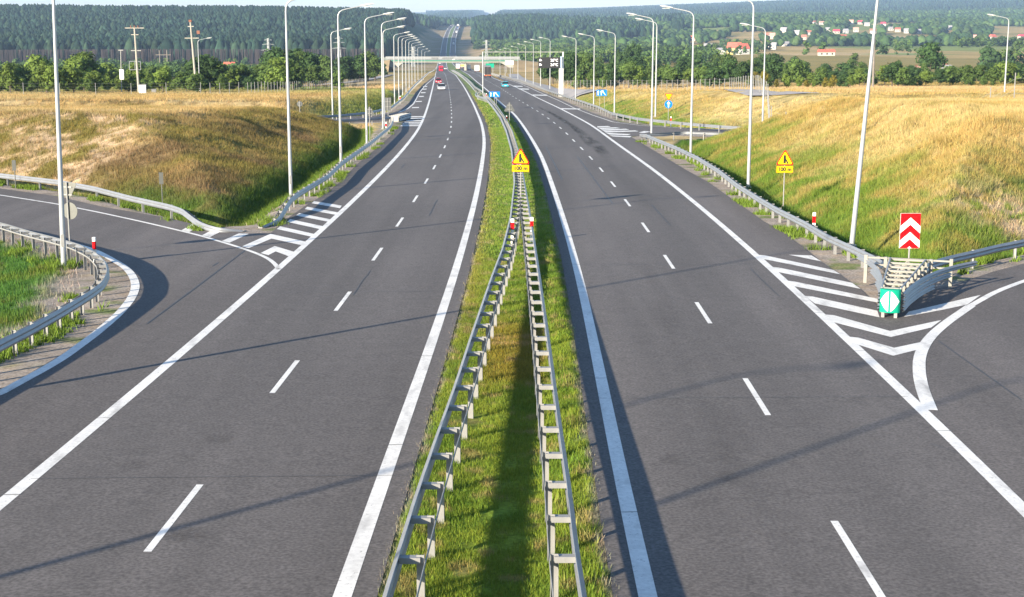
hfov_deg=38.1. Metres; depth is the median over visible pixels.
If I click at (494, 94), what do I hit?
lane sign
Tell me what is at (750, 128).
street lamp
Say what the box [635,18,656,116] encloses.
street lamp
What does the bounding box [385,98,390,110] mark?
road sign
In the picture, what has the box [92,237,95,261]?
marker post
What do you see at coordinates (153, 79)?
bushy tree
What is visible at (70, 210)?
road sign
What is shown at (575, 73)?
street lamp
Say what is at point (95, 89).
wire fence
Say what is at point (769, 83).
bushy tree
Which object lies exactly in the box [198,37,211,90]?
street lamp
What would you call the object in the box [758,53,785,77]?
bushy tree
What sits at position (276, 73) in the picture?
bushy tree
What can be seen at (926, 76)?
bushy tree
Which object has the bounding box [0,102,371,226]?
bank grass
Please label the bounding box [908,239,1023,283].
guardrail
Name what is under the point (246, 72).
bushy tree
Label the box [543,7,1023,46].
village woodland
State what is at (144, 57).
forest edge trunks
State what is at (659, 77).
bushy tree
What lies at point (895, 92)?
bank grass
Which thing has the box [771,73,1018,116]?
wire fence
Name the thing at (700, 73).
bushy tree
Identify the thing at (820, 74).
bushy tree
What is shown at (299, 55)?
bushy tree
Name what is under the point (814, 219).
marker post
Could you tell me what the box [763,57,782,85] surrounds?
bushy tree
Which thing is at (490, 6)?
sky
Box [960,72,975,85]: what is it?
bushy tree
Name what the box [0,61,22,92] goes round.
bushy tree
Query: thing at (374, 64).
bushy tree
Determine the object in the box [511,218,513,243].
marker post
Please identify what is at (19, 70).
bushy tree
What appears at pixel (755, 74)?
tree
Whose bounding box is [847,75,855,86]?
tree
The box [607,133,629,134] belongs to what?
hatching
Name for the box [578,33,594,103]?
street lamp
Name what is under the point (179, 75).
bushy tree
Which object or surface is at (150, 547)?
lane dashes
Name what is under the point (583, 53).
bushy tree
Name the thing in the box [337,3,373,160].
street lamp
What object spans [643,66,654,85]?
bushy tree
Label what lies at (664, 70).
bushy tree
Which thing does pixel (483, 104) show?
median grass
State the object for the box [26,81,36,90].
bushy tree
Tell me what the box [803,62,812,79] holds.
bushy tree
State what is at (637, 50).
poplar
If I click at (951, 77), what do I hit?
bushy tree
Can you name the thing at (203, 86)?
bushy tree
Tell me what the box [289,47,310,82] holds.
bushy tree
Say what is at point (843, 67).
bushy tree
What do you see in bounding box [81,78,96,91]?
bushy tree
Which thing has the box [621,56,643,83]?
bushy tree
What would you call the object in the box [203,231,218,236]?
hatching
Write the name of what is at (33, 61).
bushy tree
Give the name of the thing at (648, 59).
bushy tree
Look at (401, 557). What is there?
guardrail
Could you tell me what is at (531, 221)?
marker post
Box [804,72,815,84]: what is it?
bushy tree
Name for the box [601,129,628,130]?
hatching
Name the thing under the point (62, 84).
bushy tree
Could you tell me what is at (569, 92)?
side road
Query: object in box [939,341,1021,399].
tar seam
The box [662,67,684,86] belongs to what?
bushy tree
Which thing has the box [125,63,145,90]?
bushy tree
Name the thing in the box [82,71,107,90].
bushy tree
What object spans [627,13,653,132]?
street lamp
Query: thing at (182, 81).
bushy tree
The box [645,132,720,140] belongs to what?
guardrail
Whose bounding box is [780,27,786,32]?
house
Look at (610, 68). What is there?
bushy tree
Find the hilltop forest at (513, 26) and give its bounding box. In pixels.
[413,12,684,43]
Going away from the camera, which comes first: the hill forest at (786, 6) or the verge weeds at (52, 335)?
the verge weeds at (52, 335)
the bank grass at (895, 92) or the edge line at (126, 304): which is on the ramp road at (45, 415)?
the edge line at (126, 304)
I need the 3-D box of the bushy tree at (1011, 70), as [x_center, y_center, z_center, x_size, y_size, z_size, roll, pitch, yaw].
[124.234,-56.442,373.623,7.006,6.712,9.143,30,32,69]
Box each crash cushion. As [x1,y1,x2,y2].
[388,112,410,121]
[856,254,977,317]
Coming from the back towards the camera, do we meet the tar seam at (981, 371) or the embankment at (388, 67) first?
the embankment at (388, 67)
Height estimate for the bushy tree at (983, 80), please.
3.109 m
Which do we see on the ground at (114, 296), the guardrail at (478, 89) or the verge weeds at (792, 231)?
the verge weeds at (792, 231)
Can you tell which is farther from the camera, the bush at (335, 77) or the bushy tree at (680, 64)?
the bushy tree at (680, 64)
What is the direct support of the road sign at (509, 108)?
on the ground at (114, 296)
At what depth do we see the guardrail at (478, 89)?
372.88 m
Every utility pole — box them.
[118,50,123,90]
[129,25,140,91]
[188,20,199,73]
[872,35,875,86]
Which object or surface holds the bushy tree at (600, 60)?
on the ground at (114, 296)
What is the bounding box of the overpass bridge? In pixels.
[384,56,520,69]
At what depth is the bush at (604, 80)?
335.03 m
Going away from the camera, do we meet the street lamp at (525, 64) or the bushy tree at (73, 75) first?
the bushy tree at (73, 75)
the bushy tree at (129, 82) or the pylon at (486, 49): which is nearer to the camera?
the bushy tree at (129, 82)
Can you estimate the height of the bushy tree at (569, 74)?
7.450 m
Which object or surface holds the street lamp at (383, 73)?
on the ground at (114, 296)
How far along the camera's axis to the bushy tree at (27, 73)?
316.48 m
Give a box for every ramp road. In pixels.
[0,119,420,496]
[330,77,433,122]
[497,76,731,135]
[609,136,1023,500]
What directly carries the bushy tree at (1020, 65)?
on the ground at (114, 296)
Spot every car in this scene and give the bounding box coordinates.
[438,83,445,89]
[501,81,508,86]
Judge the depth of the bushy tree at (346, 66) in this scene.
493.62 m
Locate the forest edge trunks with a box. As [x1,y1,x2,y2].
[0,48,385,63]
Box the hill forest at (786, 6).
[426,0,1023,18]
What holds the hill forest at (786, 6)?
on the ground at (114, 296)
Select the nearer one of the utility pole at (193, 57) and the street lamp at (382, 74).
the street lamp at (382, 74)
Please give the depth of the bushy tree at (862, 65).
510.62 m
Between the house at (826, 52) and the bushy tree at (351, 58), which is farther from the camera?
the house at (826, 52)
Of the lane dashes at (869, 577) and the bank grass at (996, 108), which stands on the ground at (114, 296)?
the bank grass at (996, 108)
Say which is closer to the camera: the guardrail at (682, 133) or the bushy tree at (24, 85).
the guardrail at (682, 133)
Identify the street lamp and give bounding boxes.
[52,0,66,266]
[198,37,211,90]
[285,0,293,194]
[331,28,350,117]
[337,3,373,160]
[364,12,393,143]
[381,17,405,128]
[383,26,403,125]
[393,31,409,103]
[398,34,412,99]
[402,36,412,94]
[405,37,417,91]
[517,43,525,80]
[524,41,533,83]
[531,39,540,85]
[564,36,575,97]
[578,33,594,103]
[596,29,615,112]
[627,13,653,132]
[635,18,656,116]
[660,5,693,152]
[740,23,765,120]
[746,0,754,187]
[849,0,878,246]
[987,14,1008,92]
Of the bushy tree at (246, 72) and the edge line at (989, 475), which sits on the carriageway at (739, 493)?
the edge line at (989, 475)
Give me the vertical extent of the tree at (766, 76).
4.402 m
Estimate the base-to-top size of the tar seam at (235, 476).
0.007 m
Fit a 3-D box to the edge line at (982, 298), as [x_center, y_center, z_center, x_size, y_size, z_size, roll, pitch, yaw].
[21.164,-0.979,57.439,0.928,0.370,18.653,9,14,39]
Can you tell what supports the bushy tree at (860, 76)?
on the ground at (114, 296)
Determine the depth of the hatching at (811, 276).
56.40 m
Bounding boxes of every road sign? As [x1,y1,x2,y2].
[63,182,77,253]
[367,106,374,129]
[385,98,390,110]
[504,102,514,124]
[665,94,671,115]
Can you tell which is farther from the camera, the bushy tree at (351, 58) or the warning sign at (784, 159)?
the bushy tree at (351, 58)
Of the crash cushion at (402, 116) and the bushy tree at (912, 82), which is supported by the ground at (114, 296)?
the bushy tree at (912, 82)
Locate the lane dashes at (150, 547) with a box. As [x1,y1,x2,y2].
[143,73,451,551]
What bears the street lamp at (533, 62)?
on the ground at (114, 296)
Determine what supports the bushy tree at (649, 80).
on the ground at (114, 296)
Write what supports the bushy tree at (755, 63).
on the ground at (114, 296)
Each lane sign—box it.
[489,92,499,104]
[597,90,606,108]
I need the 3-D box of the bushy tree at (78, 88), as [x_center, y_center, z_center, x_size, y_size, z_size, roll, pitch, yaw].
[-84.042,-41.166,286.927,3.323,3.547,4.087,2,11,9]
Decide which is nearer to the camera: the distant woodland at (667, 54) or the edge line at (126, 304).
the edge line at (126, 304)
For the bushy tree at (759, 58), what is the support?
on the ground at (114, 296)
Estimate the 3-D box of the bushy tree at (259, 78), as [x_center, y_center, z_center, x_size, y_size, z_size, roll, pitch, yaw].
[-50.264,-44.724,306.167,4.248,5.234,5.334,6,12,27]
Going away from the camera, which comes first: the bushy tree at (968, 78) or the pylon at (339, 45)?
the bushy tree at (968, 78)
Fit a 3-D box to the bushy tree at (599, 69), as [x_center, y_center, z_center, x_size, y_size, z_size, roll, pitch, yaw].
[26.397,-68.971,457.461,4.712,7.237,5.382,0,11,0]
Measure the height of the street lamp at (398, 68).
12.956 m
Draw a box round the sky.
[0,0,775,14]
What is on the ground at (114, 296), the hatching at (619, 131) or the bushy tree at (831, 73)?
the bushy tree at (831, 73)
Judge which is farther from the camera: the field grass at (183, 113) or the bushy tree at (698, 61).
the bushy tree at (698, 61)
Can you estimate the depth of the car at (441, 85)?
332.94 m
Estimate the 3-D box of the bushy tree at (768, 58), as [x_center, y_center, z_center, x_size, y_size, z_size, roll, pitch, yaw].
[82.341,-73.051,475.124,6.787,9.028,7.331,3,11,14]
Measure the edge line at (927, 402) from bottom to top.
0.380 m
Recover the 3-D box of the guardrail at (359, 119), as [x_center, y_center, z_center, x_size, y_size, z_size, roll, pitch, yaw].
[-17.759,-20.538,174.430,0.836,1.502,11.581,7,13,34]
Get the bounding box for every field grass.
[0,89,404,118]
[0,97,1021,135]
[1,81,1023,98]
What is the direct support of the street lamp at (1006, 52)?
on the ground at (114, 296)
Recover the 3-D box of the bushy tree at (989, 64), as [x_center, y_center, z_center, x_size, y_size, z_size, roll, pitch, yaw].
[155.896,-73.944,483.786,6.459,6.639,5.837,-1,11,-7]
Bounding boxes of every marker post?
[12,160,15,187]
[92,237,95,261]
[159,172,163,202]
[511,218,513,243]
[530,217,532,241]
[812,212,815,234]
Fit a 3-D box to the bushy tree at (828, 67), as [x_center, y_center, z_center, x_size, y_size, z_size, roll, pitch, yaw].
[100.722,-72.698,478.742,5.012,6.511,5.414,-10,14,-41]
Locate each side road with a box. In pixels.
[302,75,389,85]
[509,74,596,97]
[722,89,818,94]
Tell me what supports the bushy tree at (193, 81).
on the ground at (114, 296)
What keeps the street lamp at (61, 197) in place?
on the ground at (114, 296)
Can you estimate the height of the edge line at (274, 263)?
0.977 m
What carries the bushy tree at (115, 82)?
on the ground at (114, 296)
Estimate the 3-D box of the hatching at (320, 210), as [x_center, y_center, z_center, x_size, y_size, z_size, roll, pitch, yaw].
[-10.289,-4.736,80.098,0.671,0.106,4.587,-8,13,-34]
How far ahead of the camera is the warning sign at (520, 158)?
81.05 m
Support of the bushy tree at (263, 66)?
on the ground at (114, 296)
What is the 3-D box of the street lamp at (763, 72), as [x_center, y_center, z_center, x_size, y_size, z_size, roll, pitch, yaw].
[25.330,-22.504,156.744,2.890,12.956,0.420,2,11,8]
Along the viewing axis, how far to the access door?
58.66 m
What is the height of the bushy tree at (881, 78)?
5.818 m
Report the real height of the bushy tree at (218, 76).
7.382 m
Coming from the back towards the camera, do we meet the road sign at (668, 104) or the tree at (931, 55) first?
the tree at (931, 55)
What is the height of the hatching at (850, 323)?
0.099 m
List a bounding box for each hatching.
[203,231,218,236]
[223,233,246,242]
[243,234,304,247]
[262,246,292,255]
[277,226,312,235]
[288,219,321,228]
[296,213,329,220]
[305,207,337,214]
[312,201,340,207]
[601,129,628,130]
[604,130,634,131]
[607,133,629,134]
[760,255,838,273]
[773,267,859,288]
[789,281,877,301]
[793,255,819,260]
[806,296,878,316]
[827,315,940,336]
[851,337,919,355]
[904,295,979,316]
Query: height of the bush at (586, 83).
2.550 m
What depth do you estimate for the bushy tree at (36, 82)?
281.56 m
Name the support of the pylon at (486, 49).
on the ground at (114, 296)
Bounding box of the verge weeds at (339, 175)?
[257,125,398,226]
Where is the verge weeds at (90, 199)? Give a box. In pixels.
[0,179,222,230]
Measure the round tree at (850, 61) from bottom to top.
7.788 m
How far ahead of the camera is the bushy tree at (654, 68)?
515.13 m
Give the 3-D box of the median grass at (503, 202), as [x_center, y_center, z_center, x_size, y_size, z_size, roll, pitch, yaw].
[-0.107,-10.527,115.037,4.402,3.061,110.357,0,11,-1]
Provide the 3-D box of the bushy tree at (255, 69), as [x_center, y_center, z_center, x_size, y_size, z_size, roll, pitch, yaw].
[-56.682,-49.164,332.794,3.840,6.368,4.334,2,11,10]
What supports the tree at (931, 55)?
on the ground at (114, 296)
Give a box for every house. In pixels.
[727,42,741,54]
[734,43,749,54]
[768,42,776,49]
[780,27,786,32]
[817,49,835,55]
[833,29,839,33]
[853,27,858,31]
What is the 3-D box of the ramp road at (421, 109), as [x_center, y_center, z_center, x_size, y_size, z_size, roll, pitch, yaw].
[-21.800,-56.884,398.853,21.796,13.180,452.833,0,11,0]
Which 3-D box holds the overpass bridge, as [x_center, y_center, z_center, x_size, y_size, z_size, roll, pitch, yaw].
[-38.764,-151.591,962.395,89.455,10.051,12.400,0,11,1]
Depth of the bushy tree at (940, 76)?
356.78 m
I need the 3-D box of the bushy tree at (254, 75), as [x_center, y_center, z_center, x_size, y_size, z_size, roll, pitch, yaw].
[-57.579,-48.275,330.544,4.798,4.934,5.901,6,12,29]
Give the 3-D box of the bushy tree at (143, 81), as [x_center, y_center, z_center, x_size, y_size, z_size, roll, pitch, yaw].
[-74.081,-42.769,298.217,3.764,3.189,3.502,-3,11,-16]
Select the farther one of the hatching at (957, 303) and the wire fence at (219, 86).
the wire fence at (219, 86)
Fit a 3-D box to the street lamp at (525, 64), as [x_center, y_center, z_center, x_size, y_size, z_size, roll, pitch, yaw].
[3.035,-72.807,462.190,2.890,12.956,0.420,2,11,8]
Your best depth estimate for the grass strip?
752.08 m
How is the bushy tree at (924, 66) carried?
on the ground at (114, 296)
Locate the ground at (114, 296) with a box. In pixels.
[0,2,1023,596]
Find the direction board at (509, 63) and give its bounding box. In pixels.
[505,61,513,72]
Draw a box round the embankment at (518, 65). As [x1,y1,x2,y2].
[513,60,537,71]
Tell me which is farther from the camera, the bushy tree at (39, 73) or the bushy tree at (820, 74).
the bushy tree at (820, 74)
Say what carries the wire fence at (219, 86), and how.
on the ground at (114, 296)
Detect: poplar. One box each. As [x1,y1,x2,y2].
[616,49,623,64]
[622,45,631,79]
[630,41,635,55]
[633,43,641,57]
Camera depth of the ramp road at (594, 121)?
180.03 m
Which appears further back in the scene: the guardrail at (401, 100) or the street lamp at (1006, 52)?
the guardrail at (401, 100)
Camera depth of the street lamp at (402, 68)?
296.57 m
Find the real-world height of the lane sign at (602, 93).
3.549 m
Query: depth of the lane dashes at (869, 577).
26.48 m
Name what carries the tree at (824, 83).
on the ground at (114, 296)
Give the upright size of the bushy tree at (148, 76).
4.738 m
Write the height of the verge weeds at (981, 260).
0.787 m
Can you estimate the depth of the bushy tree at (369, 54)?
499.25 m
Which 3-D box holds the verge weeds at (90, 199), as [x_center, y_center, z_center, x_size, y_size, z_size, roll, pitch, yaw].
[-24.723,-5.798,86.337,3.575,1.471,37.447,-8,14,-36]
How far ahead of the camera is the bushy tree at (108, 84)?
287.05 m
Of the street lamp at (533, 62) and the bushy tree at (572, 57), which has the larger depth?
the bushy tree at (572, 57)
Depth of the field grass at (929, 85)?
309.77 m
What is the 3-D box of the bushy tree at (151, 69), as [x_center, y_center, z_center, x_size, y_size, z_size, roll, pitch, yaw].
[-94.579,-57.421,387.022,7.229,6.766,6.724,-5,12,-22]
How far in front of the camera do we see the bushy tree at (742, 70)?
344.83 m
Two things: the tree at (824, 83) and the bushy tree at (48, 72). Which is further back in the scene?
the tree at (824, 83)
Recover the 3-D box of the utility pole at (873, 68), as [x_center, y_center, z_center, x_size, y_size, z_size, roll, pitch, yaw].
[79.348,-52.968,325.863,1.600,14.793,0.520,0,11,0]
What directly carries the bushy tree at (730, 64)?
on the ground at (114, 296)
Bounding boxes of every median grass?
[375,253,616,596]
[471,126,561,263]
[472,91,518,127]
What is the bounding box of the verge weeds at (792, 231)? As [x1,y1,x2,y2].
[635,139,856,258]
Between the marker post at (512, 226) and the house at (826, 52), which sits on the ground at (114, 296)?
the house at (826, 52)
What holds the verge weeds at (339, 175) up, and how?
on the ground at (114, 296)
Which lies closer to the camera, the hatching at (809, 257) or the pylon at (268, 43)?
the hatching at (809, 257)
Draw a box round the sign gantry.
[482,52,563,96]
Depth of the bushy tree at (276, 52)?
363.15 m
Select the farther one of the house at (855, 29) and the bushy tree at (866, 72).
the house at (855, 29)
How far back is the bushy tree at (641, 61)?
505.79 m
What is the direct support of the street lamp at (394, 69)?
on the ground at (114, 296)
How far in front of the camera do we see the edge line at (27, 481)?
39.94 m
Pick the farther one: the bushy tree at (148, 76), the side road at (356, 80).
the side road at (356, 80)
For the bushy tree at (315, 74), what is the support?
on the ground at (114, 296)
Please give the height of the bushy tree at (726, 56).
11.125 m
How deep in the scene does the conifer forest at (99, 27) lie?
1734.84 m
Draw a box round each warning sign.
[512,149,528,195]
[776,150,792,207]
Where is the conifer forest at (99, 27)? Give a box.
[0,3,415,62]
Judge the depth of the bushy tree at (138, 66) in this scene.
378.23 m
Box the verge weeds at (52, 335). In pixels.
[0,237,110,363]
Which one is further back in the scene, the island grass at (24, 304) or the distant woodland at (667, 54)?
the distant woodland at (667, 54)
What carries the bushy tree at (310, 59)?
on the ground at (114, 296)
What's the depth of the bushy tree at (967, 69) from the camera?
360.43 m
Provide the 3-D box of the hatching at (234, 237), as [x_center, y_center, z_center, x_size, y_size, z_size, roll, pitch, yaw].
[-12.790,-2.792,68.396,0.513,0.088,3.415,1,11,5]
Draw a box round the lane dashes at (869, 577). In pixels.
[463,68,885,596]
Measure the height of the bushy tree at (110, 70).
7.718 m
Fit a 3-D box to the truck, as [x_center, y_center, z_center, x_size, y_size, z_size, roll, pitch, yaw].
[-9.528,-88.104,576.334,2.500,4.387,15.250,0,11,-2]
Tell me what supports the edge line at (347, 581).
on the carriageway at (276, 505)
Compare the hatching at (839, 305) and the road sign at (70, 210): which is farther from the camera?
the road sign at (70, 210)
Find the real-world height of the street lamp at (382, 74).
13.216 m
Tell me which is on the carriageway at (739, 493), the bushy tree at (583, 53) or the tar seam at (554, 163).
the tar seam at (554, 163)
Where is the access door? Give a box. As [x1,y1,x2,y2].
[61,234,63,246]
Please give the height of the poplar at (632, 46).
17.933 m
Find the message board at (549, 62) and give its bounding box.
[538,56,561,67]
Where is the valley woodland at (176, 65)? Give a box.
[0,57,387,80]
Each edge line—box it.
[0,25,450,509]
[0,244,139,392]
[1,195,280,268]
[333,27,485,596]
[398,76,435,112]
[450,26,656,596]
[455,25,1023,516]
[496,76,722,129]
[913,305,974,409]
[968,280,1023,305]
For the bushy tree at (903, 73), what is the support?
on the ground at (114, 296)
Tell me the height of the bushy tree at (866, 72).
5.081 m
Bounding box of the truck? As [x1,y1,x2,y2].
[484,65,490,77]
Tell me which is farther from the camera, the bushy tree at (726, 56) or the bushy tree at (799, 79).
the bushy tree at (726, 56)
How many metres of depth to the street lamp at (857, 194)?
65.05 m
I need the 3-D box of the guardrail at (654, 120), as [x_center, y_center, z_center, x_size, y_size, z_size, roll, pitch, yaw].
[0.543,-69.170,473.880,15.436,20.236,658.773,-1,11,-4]
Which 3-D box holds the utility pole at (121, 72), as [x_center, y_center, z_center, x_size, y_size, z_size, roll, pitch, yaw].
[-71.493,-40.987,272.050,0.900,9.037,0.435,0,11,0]
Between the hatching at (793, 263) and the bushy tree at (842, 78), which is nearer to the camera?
the hatching at (793, 263)
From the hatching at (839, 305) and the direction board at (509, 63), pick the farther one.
the direction board at (509, 63)
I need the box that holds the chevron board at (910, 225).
[899,213,920,273]
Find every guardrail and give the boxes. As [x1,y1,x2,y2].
[0,173,245,231]
[0,222,109,356]
[257,117,393,227]
[323,67,436,119]
[336,117,390,124]
[382,91,521,596]
[451,70,475,91]
[453,70,481,93]
[482,93,586,596]
[491,73,741,132]
[639,134,890,281]
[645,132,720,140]
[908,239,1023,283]
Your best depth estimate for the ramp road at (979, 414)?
44.75 m
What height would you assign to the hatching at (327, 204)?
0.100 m
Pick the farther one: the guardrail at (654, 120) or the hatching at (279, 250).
the guardrail at (654, 120)
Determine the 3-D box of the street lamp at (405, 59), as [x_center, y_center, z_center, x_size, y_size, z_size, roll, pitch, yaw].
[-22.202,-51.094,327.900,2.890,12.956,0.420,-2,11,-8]
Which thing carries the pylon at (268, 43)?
on the ground at (114, 296)
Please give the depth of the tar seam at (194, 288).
53.45 m
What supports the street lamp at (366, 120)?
on the ground at (114, 296)
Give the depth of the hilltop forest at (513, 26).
2598.65 m
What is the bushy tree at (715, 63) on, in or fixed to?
on the ground at (114, 296)
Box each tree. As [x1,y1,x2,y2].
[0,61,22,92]
[0,78,5,91]
[10,62,27,79]
[19,78,28,91]
[21,65,31,80]
[23,54,53,88]
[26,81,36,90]
[30,75,42,90]
[34,61,62,92]
[42,65,65,92]
[59,76,66,88]
[61,66,86,92]
[62,51,98,88]
[62,55,91,87]
[72,85,82,90]
[77,72,88,90]
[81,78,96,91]
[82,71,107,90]
[84,59,108,74]
[98,62,118,77]
[101,75,113,90]
[114,75,120,88]
[116,73,141,90]
[125,62,144,73]
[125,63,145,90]
[140,71,155,89]
[140,78,150,89]
[142,65,159,74]
[148,78,153,88]
[151,77,167,90]
[152,67,172,91]
[170,72,188,89]
[176,75,188,90]
[182,54,231,89]
[183,73,208,91]
[192,71,207,89]
[208,61,233,89]
[213,67,242,89]
[216,73,230,89]
[234,64,253,89]
[241,77,258,89]
[249,71,260,89]
[252,65,260,88]
[255,61,286,89]
[255,69,276,88]
[257,46,297,63]
[261,57,293,89]
[263,78,293,88]
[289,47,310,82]
[289,59,306,88]
[293,51,305,61]
[299,51,320,86]
[303,65,327,86]
[318,55,335,82]
[323,66,334,82]
[332,57,353,77]
[336,55,354,80]
[347,75,367,81]
[348,54,369,81]
[360,51,380,80]
[366,55,380,80]
[536,68,558,84]
[555,68,566,81]
[564,51,586,82]
[564,61,574,82]
[575,51,598,64]
[578,55,595,79]
[592,59,603,68]
[595,63,604,77]
[596,56,605,64]
[603,63,609,75]
[606,59,621,79]
[616,71,624,83]
[619,61,638,87]
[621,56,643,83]
[633,65,647,86]
[637,56,646,68]
[642,56,651,66]
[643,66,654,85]
[647,62,659,73]
[647,76,659,87]
[648,69,661,84]
[661,63,669,85]
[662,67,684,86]
[673,56,695,82]
[677,54,710,67]
[682,68,691,84]
[687,68,699,84]
[693,66,712,85]
[702,66,727,87]
[710,53,720,66]
[711,58,720,66]
[718,53,736,66]
[720,59,738,85]
[730,61,754,85]
[747,60,761,68]
[747,69,760,79]
[749,72,760,86]
[753,54,767,66]
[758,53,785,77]
[759,56,777,68]
[759,70,770,84]
[760,75,773,86]
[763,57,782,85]
[777,62,788,78]
[781,73,791,87]
[784,58,809,83]
[795,75,804,86]
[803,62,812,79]
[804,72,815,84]
[812,66,829,85]
[817,63,833,72]
[821,77,827,86]
[827,75,837,87]
[828,71,838,78]
[833,62,854,75]
[835,73,850,86]
[847,59,856,68]
[847,68,857,84]
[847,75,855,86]
[853,68,867,85]
[857,61,868,68]
[862,68,871,84]
[875,65,891,85]
[880,61,902,86]
[895,67,913,85]
[902,74,917,85]
[906,65,922,76]
[914,41,947,69]
[914,75,923,85]
[919,62,931,72]
[919,70,934,85]
[932,69,946,84]
[937,65,959,83]
[955,65,976,83]
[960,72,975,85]
[975,65,987,83]
[979,75,988,84]
[984,61,994,71]
[984,67,1001,85]
[993,61,1023,83]
[1013,62,1023,74]
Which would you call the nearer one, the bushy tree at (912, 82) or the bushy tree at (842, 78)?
the bushy tree at (842, 78)
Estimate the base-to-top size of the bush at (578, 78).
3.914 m
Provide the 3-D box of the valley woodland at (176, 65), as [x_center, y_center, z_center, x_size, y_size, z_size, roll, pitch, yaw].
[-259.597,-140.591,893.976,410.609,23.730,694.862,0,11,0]
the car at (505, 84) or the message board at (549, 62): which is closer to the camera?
the message board at (549, 62)
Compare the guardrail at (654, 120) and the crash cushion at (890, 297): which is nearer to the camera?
the crash cushion at (890, 297)
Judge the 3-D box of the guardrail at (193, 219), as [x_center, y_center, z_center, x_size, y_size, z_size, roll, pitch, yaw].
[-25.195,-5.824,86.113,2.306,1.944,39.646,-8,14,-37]
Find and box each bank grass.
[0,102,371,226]
[571,86,1023,128]
[673,95,1023,273]
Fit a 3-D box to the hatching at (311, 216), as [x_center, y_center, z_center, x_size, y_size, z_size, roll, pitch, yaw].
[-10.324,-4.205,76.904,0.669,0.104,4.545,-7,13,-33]
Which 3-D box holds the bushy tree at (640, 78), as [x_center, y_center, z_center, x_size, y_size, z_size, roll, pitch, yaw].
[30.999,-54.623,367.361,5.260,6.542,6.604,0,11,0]
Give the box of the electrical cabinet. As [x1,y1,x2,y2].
[138,84,145,92]
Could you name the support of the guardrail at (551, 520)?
on the ground at (114, 296)
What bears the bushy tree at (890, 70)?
on the ground at (114, 296)
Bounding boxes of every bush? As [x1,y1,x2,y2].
[329,69,344,86]
[568,74,585,87]
[582,80,592,88]
[586,69,595,87]
[591,73,599,87]
[599,76,609,86]
[607,74,620,87]
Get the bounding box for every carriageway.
[0,25,489,596]
[449,25,1023,596]
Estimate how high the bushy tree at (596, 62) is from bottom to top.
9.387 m
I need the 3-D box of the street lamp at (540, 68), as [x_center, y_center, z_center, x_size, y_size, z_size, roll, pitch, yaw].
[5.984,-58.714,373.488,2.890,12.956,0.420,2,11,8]
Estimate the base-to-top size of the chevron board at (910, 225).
2.460 m
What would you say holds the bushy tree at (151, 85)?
on the ground at (114, 296)
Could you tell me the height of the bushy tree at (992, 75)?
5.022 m
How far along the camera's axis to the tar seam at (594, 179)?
99.66 m
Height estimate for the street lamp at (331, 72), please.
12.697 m
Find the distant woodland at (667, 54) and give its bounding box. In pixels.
[473,36,1023,66]
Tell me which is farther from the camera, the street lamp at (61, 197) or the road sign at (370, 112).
the road sign at (370, 112)
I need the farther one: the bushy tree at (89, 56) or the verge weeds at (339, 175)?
the bushy tree at (89, 56)
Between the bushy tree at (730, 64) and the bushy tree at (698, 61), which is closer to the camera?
the bushy tree at (730, 64)
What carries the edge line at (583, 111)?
on the ramp road at (594, 121)
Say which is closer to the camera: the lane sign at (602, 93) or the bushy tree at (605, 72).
the lane sign at (602, 93)
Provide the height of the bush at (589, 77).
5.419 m
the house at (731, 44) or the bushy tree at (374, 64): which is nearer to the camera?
the bushy tree at (374, 64)
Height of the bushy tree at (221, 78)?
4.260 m
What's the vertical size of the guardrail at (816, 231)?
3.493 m
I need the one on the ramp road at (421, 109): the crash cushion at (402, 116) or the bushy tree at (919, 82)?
the crash cushion at (402, 116)
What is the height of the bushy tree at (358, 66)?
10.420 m
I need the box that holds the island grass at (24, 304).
[0,236,89,336]
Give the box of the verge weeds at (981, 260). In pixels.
[957,247,1023,274]
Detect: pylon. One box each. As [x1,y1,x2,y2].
[262,38,273,50]
[332,37,344,56]
[408,47,417,66]
[481,40,491,63]
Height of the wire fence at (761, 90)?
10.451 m
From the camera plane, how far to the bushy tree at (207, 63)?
299.37 m
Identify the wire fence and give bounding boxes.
[2,82,200,94]
[210,78,361,93]
[578,75,769,118]
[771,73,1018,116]
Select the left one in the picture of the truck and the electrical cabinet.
the electrical cabinet
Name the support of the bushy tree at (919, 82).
on the ground at (114, 296)
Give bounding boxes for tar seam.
[31,475,370,478]
[147,248,247,323]
[546,147,562,179]
[577,156,612,203]
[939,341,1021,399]
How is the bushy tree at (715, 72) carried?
on the ground at (114, 296)
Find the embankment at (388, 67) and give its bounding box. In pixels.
[384,60,392,71]
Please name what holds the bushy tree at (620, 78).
on the ground at (114, 296)

